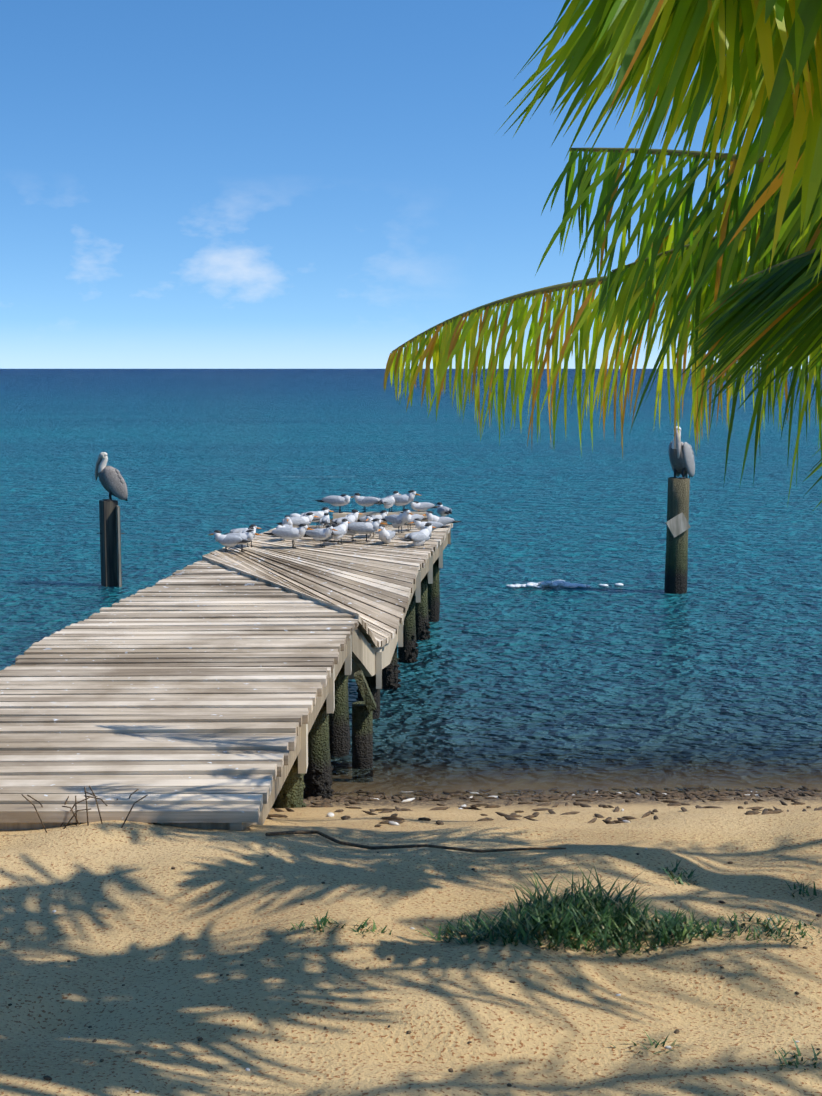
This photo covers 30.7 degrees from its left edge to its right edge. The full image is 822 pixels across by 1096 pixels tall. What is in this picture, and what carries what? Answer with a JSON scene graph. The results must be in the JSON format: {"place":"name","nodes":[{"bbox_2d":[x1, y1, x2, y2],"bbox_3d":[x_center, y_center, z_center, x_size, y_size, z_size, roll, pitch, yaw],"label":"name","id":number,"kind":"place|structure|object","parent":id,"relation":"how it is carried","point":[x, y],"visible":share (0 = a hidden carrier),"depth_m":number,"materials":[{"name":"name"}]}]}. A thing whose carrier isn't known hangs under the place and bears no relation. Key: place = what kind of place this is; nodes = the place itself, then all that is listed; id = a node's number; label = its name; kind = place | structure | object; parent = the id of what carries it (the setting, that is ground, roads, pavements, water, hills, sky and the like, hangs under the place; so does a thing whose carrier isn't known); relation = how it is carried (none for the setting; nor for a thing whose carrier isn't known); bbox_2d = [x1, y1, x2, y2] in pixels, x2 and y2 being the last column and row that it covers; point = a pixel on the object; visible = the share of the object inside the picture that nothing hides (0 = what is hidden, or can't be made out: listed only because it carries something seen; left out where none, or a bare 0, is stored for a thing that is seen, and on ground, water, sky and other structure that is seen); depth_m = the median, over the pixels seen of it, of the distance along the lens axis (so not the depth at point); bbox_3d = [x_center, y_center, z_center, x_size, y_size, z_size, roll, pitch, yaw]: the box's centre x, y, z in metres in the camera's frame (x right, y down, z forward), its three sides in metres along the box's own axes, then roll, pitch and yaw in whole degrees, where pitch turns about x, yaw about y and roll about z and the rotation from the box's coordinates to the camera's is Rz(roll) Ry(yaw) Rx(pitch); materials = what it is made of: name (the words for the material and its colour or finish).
{"place":"outdoors","nodes":[
{"label":"outdoors","id":0,"kind":"place"},
{"bbox_2d":[0,0,808,368],"label":"sky","id":1,"kind":"structure","parent":0,"point":[185,184],"materials":[{"name":"blue"}]},
{"bbox_2d":[0,771,821,1095],"bbox_3d":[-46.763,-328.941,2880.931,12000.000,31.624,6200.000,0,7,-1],"label":"beach ground","id":2,"kind":"structure","parent":0,"point":[162,941],"depth_m":4.02,"materials":[{"name":"beige sand"}]},
{"bbox_2d":[97,500,124,586],"bbox_3d":[-3.410,0.299,17.055,0.221,1.680,0.295,-6,9,-39],"label":"post","id":3,"kind":"object","parent":2,"relation":"on","point":[110,533],"visible":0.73,"depth_m":16.98,"materials":[{"name":"brown wood"}]},
{"bbox_2d":[95,452,127,500],"bbox_3d":[-3.395,-0.808,16.973,0.358,0.562,0.230,-2,7,-16],"label":"pelican","id":4,"kind":"object","parent":3,"relation":"on","point":[112,480],"visible":1,"depth_m":16.90,"materials":[{"name":"beige"}]},
{"bbox_2d":[272,543,442,807],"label":"pier piles","id":5,"kind":"object","parent":2,"relation":"on","point":[323,742],"visible":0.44,"depth_m":9.35,"materials":[{"name":"wood"}]},
{"bbox_2d":[0,511,452,830],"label":"pier deck","id":6,"kind":"structure","parent":5,"relation":"on","point":[194,694],"depth_m":7.67,"materials":[{"name":"grey wood"}]},
{"bbox_2d":[209,530,250,551],"bbox_3d":[-1.564,-0.056,12.909,0.397,0.195,0.092,1,7,12],"label":"tern","id":7,"kind":"object","parent":6,"relation":"on","point":[226,541],"visible":0.94,"depth_m":12.88,"materials":[{"name":"white"}]},
{"bbox_2d":[214,529,259,551],"bbox_3d":[-1.501,-0.067,12.996,0.424,0.197,0.098,1,7,9],"label":"tern","id":8,"kind":"object","parent":6,"relation":"on","point":[250,534],"visible":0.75,"depth_m":12.96,"materials":[{"name":"white"}]},
{"bbox_2d":[225,524,261,533],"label":"tern","id":9,"kind":"object","parent":6,"relation":"on","point":[237,530],"visible":0.42,"depth_m":13.56,"materials":[{"name":"white"}]},
{"bbox_2d":[239,527,255,546],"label":"tern","id":10,"kind":"object","parent":6,"relation":"on","point":[244,531],"visible":0.29,"depth_m":13.32,"materials":[{"name":"white"}]},
{"bbox_2d":[276,524,292,541],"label":"tern","id":11,"kind":"object","parent":6,"relation":"on","point":[284,525],"visible":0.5,"depth_m":13.73,"materials":[{"name":"white"}]},
{"bbox_2d":[282,515,292,525],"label":"tern","id":12,"kind":"object","parent":6,"relation":"on","point":[287,520],"visible":0.62,"depth_m":14.02,"materials":[{"name":"white"}]},
{"bbox_2d":[263,524,313,547],"bbox_3d":[-1.080,-0.111,13.274,0.472,0.219,0.109,2,7,13],"label":"tern","id":13,"kind":"object","parent":6,"relation":"on","point":[289,533],"visible":1,"depth_m":13.23,"materials":[{"name":"white"}]},
{"bbox_2d":[276,512,317,527],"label":"tern","id":14,"kind":"object","parent":6,"relation":"on","point":[306,520],"visible":0.75,"depth_m":14.28,"materials":[{"name":"white"}]},
{"bbox_2d":[290,513,319,520],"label":"tern","id":15,"kind":"object","parent":6,"relation":"on","point":[295,515],"visible":0.27,"depth_m":14.79,"materials":[{"name":"white"}]},
{"bbox_2d":[300,507,333,527],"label":"tern","id":16,"kind":"object","parent":6,"relation":"on","point":[320,514],"visible":0.71,"depth_m":14.85,"materials":[{"name":"white"}]},
{"bbox_2d":[303,524,337,541],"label":"tern","id":17,"kind":"object","parent":6,"relation":"on","point":[331,536],"visible":0.15,"depth_m":13.80,"materials":[{"name":"white"}]},
{"bbox_2d":[305,525,336,546],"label":"tern","id":18,"kind":"object","parent":6,"relation":"on","point":[319,534],"visible":0.96,"depth_m":13.32,"materials":[{"name":"white"}]},
{"bbox_2d":[319,513,329,526],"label":"tern","id":19,"kind":"object","parent":6,"relation":"on","point":[324,520],"visible":0.94,"depth_m":14.41,"materials":[{"name":"white"}]},
{"bbox_2d":[315,494,350,512],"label":"tern","id":20,"kind":"object","parent":6,"relation":"on","point":[340,500],"visible":1,"depth_m":15.11,"materials":[{"name":"white"}]},
{"bbox_2d":[331,518,349,543],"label":"tern","id":21,"kind":"object","parent":6,"relation":"on","point":[341,531],"visible":0.9,"depth_m":13.51,"materials":[{"name":"white"}]},
{"bbox_2d":[327,510,360,524],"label":"tern","id":22,"kind":"object","parent":6,"relation":"on","point":[353,518],"visible":0.67,"depth_m":14.36,"materials":[{"name":"white"}]},
{"bbox_2d":[345,530,356,540],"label":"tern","id":23,"kind":"object","parent":6,"relation":"on","point":[350,532],"visible":0.21,"depth_m":13.77,"materials":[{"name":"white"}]},
{"bbox_2d":[348,518,385,541],"bbox_3d":[-0.445,-0.167,13.751,0.462,0.214,0.107,0,7,4],"label":"tern","id":24,"kind":"object","parent":6,"relation":"on","point":[366,528],"visible":0.94,"depth_m":13.71,"materials":[{"name":"white"}]},
{"bbox_2d":[351,493,386,512],"bbox_3d":[-0.438,-0.457,15.170,0.424,0.197,0.098,2,7,18],"label":"tern","id":25,"kind":"object","parent":6,"relation":"on","point":[365,502],"visible":0.88,"depth_m":15.14,"materials":[{"name":"white"}]},
{"bbox_2d":[357,510,387,522],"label":"tern","id":26,"kind":"object","parent":6,"relation":"on","point":[381,516],"visible":0.44,"depth_m":15.11,"materials":[{"name":"white"}]},
{"bbox_2d":[366,515,380,536],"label":"tern","id":27,"kind":"object","parent":6,"relation":"on","point":[369,518],"visible":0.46,"depth_m":14.03,"materials":[{"name":"white"}]},
{"bbox_2d":[378,525,395,543],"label":"tern","id":28,"kind":"object","parent":6,"relation":"on","point":[386,536],"visible":0.94,"depth_m":13.59,"materials":[{"name":"white"}]},
{"bbox_2d":[374,491,400,511],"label":"tern","id":29,"kind":"object","parent":6,"relation":"on","point":[390,501],"visible":0.81,"depth_m":15.16,"materials":[{"name":"white"}]},
{"bbox_2d":[381,509,413,532],"bbox_3d":[-0.131,-0.268,14.484,0.105,0.242,0.454,-7,10,-44],"label":"tern","id":30,"kind":"object","parent":6,"relation":"on","point":[398,521],"visible":1,"depth_m":14.43,"materials":[{"name":"white"}]},
{"bbox_2d":[385,490,421,511],"bbox_3d":[-0.110,-0.481,15.243,0.461,0.227,0.107,2,7,17],"label":"tern","id":31,"kind":"object","parent":6,"relation":"on","point":[403,500],"visible":0.81,"depth_m":15.19,"materials":[{"name":"white"}]},
{"bbox_2d":[399,512,427,530],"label":"tern","id":32,"kind":"object","parent":6,"relation":"on","point":[413,517],"visible":0.48,"depth_m":14.69,"materials":[{"name":"white"}]},
{"bbox_2d":[401,523,435,545],"bbox_3d":[0.070,-0.093,13.521,0.110,0.253,0.474,6,9,42],"label":"tern","id":33,"kind":"object","parent":6,"relation":"on","point":[421,537],"visible":0.9,"depth_m":13.48,"materials":[{"name":"white"}]},
{"bbox_2d":[410,501,440,510],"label":"tern","id":34,"kind":"object","parent":6,"relation":"on","point":[418,506],"visible":0.88,"depth_m":15.23,"materials":[{"name":"white"}]},
{"bbox_2d":[408,518,449,530],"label":"tern","id":35,"kind":"object","parent":6,"relation":"on","point":[419,524],"visible":0.83,"depth_m":14.01,"materials":[{"name":"white"}]},
{"bbox_2d":[423,511,460,525],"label":"tern","id":36,"kind":"object","parent":6,"relation":"on","point":[444,521],"visible":0.67,"depth_m":14.95,"materials":[{"name":"white"}]},
{"bbox_2d":[437,502,451,515],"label":"tern","id":37,"kind":"object","parent":6,"relation":"on","point":[442,510],"visible":0.88,"depth_m":15.41,"materials":[{"name":"white"}]},
{"bbox_2d":[2,786,821,1092],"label":"beach debris","id":38,"kind":"object","parent":2,"relation":"on","point":[668,796],"visible":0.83,"depth_m":7.47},
{"bbox_2d":[284,859,821,1071],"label":"grass tufts","id":39,"kind":"object","parent":2,"relation":"on","point":[573,920],"visible":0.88,"depth_m":4.19,"materials":[{"name":"green plant"}]},
{"bbox_2d":[384,0,821,512],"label":"palm","id":40,"kind":"object","parent":2,"relation":"on","point":[758,60],"visible":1,"depth_m":4.55,"materials":[{"name":"green plant"}]},
{"bbox_2d":[664,478,690,593],"bbox_3d":[2.916,0.263,16.549,0.286,2.065,0.294,0,7,-1],"label":"post","id":41,"kind":"object","parent":2,"relation":"on","point":[676,559],"visible":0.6,"depth_m":16.43,"materials":[{"name":"brown wood"}]},
{"bbox_2d":[669,426,694,478],"bbox_3d":[2.950,-1.044,16.428,0.240,0.586,0.379,5,9,37],"label":"pelican","id":42,"kind":"object","parent":41,"relation":"on","point":[681,458],"visible":0.92,"depth_m":16.36,"materials":[{"name":"white"}]},
{"bbox_2d":[0,369,821,796],"bbox_3d":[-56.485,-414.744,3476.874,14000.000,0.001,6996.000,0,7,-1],"label":"sea water","id":43,"kind":"structure","parent":0,"point":[714,669],"depth_m":22.23,"materials":[{"name":"blue liquid"}]},
{"bbox_2d":[506,580,622,587],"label":"breaking wave","id":44,"kind":"object","parent":43,"relation":"on","point":[556,583],"visible":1,"depth_m":16.92,"materials":[{"name":"liquid"}]}
]}

